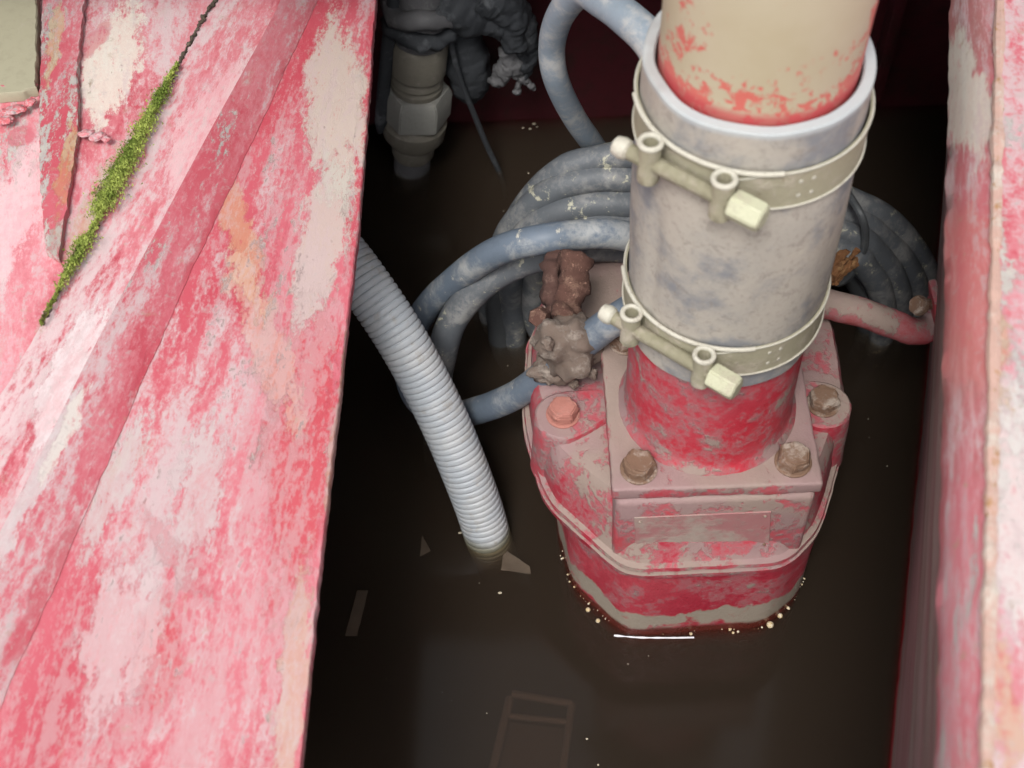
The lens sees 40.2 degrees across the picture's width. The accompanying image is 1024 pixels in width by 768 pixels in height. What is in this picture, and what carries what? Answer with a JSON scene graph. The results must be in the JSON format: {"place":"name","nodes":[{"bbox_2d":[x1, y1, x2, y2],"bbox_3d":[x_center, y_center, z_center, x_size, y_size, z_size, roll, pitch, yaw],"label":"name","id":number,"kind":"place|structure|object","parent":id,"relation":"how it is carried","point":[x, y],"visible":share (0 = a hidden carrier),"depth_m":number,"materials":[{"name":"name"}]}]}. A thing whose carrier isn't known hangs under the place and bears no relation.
{"place":"outdoors","nodes":[
{"label":"outdoors","id":0,"kind":"place"},
{"bbox_2d":[303,320,886,767],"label":"basin floor","id":1,"kind":"structure","parent":0,"point":[443,624],"depth_m":1.62,"materials":[{"name":"brown liquid"}]},
{"bbox_2d":[0,0,377,767],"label":"tank deck","id":2,"kind":"structure","parent":1,"relation":"on","point":[170,386],"depth_m":0.95,"materials":[{"name":"red paint"}]},
{"bbox_2d":[39,60,178,326],"bbox_3d":[-0.287,-0.145,1.007,0.039,0.008,0.264,11,55,9],"label":"moss","id":3,"kind":"object","parent":2,"relation":"on","point":[114,182],"visible":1,"depth_m":1.01,"materials":[{"name":"green plant"}]},
{"bbox_2d":[351,237,520,586],"bbox_3d":[-0.166,-0.036,1.266,0.456,0.356,0.071,36,63,24],"label":"corrugated conduit","id":4,"kind":"object","parent":2,"relation":"attached to","point":[386,315],"visible":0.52,"depth_m":1.16,"materials":[{"name":"grey plastic"}]},
{"bbox_2d":[349,0,950,336],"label":"bulkhead","id":5,"kind":"object","parent":1,"relation":"on","point":[468,203],"visible":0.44,"depth_m":1.57,"materials":[{"name":"red paint"}]},
{"bbox_2d":[380,0,457,305],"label":"hose coupling","id":6,"kind":"object","parent":5,"relation":"attached to","point":[422,34],"visible":0.93,"depth_m":1.42,"materials":[{"name":"grey metal"}]},
{"bbox_2d":[374,0,398,133],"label":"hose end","id":7,"kind":"object","parent":6,"relation":"hanging from","point":[385,72],"visible":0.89,"depth_m":1.39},
{"bbox_2d":[449,42,508,197],"bbox_3d":[-0.034,-0.291,1.421,0.054,0.292,0.006,-2,54,0],"label":"thin wire","id":8,"kind":"object","parent":6,"relation":"attached to","point":[459,76],"visible":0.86,"depth_m":1.44,"materials":[{"name":"black metal"}]},
{"bbox_2d":[436,0,538,103],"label":"hose bundle","id":9,"kind":"object","parent":6,"relation":"hanging from","point":[510,26],"visible":0.93,"depth_m":1.36,"materials":[{"name":"black rubber"}]},
{"bbox_2d":[845,0,1023,767],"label":"tank wall","id":10,"kind":"structure","parent":1,"relation":"on","point":[939,679],"depth_m":0.78,"materials":[{"name":"paint"}]},
{"bbox_2d":[473,141,937,410],"bbox_3d":[0.200,-0.063,1.382,0.480,0.501,0.111,-2,54,0],"label":"coiled cable","id":11,"kind":"object","parent":10,"relation":"hanging from","point":[896,268],"visible":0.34,"depth_m":1.27,"materials":[{"name":"black rubber"}]},
{"bbox_2d":[823,279,937,344],"bbox_3d":[0.282,-0.059,1.133,0.156,0.059,0.043,-2,54,0],"label":"guide arm","id":12,"kind":"object","parent":10,"relation":"attached to","point":[873,317],"visible":0.62,"depth_m":1.12},
{"bbox_2d":[831,247,860,285],"bbox_3d":[0.263,-0.095,1.120,0.030,0.034,0.015,-29,58,-18],"label":"rusty wire","id":13,"kind":"object","parent":12,"relation":"attached to","point":[843,265],"visible":0.89,"depth_m":1.11,"materials":[{"name":"brown metal"}]},
{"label":"water","id":14,"kind":"structure","parent":0,"visible":0},
{"bbox_2d":[345,590,367,635],"bbox_3d":[-0.134,0.199,1.213,0.011,0.001,0.046,7,55,7],"label":"plastic scrap","id":15,"kind":"object","parent":14,"relation":"in","point":[354,622],"visible":1,"depth_m":1.21,"materials":[{"name":"brown plastic"}]},
{"bbox_2d":[420,536,430,556],"bbox_3d":[-0.077,0.145,1.253,0.010,0.001,0.022,-2,54,0],"label":"plastic scrap","id":16,"kind":"object","parent":14,"relation":"in","point":[425,549],"visible":1,"depth_m":1.25,"materials":[{"name":"brown plastic"}]},
{"bbox_2d":[501,551,530,573],"bbox_3d":[0.005,0.157,1.237,0.027,0.001,0.021,7,55,7],"label":"plastic scrap","id":17,"kind":"object","parent":14,"relation":"in","point":[511,562],"visible":1,"depth_m":1.23,"materials":[{"name":"beige plastic"}]},
{"bbox_2d":[488,690,575,767],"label":"sunken box","id":18,"kind":"object","parent":14,"relation":"in","point":[517,745],"visible":1,"depth_m":1.18,"materials":[{"name":"brown plastic"}]},
{"bbox_2d":[386,123,887,765],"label":"debris specks","id":19,"kind":"object","parent":14,"relation":"on","point":[460,533],"visible":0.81,"depth_m":1.24,"materials":[{"name":"beige"}]},
{"bbox_2d":[614,635,693,638],"bbox_3d":[0.120,0.213,1.180,0.067,0.002,0.006,-2,54,0],"label":"floating splinter","id":20,"kind":"object","parent":14,"relation":"on","point":[641,637],"visible":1,"depth_m":1.18,"materials":[{"name":"white"}]},
{"bbox_2d":[560,550,805,635],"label":"foam bubbles","id":21,"kind":"object","parent":14,"relation":"on","point":[769,624],"visible":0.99,"depth_m":1.19},
{"bbox_2d":[522,262,850,761],"bbox_3d":[0.144,0.072,1.220,0.266,0.701,0.293,-2,54,0],"label":"submersible pump","id":22,"kind":"object","parent":14,"relation":"in","point":[677,507],"visible":0.71,"depth_m":1.08,"materials":[{"name":"paint"}]},
{"bbox_2d":[423,249,623,480],"bbox_3d":[0.031,-0.029,1.272,0.250,0.297,0.035,-12,55,-7],"label":"drop cable","id":23,"kind":"object","parent":22,"relation":"attached to","point":[461,308],"visible":0.3,"depth_m":1.18,"materials":[{"name":"black rubber"}]},
{"bbox_2d":[526,249,603,389],"bbox_3d":[0.041,-0.049,1.090,0.062,0.085,0.108,-2,54,0],"label":"cable bracket","id":24,"kind":"object","parent":22,"relation":"attached to","point":[560,344],"visible":0.97,"depth_m":1.07,"materials":[{"name":"metal"}]},
{"bbox_2d":[395,218,629,425],"bbox_3d":[0.016,-0.025,1.188,0.273,0.283,0.144,4,54,5],"label":"power cable","id":25,"kind":"object","parent":24,"relation":"attached to","point":[478,262],"visible":0.47,"depth_m":1.11,"materials":[{"name":"blue rubber"}]},
{"bbox_2d":[657,0,878,126],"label":"discharge pipe","id":26,"kind":"object","parent":22,"relation":"attached to","point":[769,63],"visible":0.44,"depth_m":0.72,"materials":[{"name":"beige paint"}]},
{"bbox_2d":[629,10,876,386],"bbox_3d":[0.140,-0.116,0.868,0.132,0.229,0.133,-2,54,0],"label":"rubber sleeve","id":27,"kind":"object","parent":26,"relation":"attached to","point":[696,273],"visible":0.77,"depth_m":0.82,"materials":[{"name":"grey rubber"}]},
{"bbox_2d":[538,0,654,147],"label":"loop hose","id":28,"kind":"object","parent":27,"relation":"attached to","point":[628,22],"visible":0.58,"depth_m":1.04,"materials":[{"name":"blue rubber"}]},
{"bbox_2d":[598,240,830,399],"bbox_3d":[0.139,-0.066,0.931,0.137,0.034,0.147,32,61,22],"label":"hose clamp","id":29,"kind":"object","parent":27,"relation":"attached to","point":[720,370],"visible":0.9,"depth_m":0.90,"materials":[{"name":"metal"}]},
{"bbox_2d":[610,57,874,231],"bbox_3d":[0.135,-0.157,0.805,0.137,0.034,0.148,31,61,22],"label":"hose clamp","id":30,"kind":"object","parent":27,"relation":"attached to","point":[749,200],"visible":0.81,"depth_m":0.77,"materials":[{"name":"metal"}]}
]}

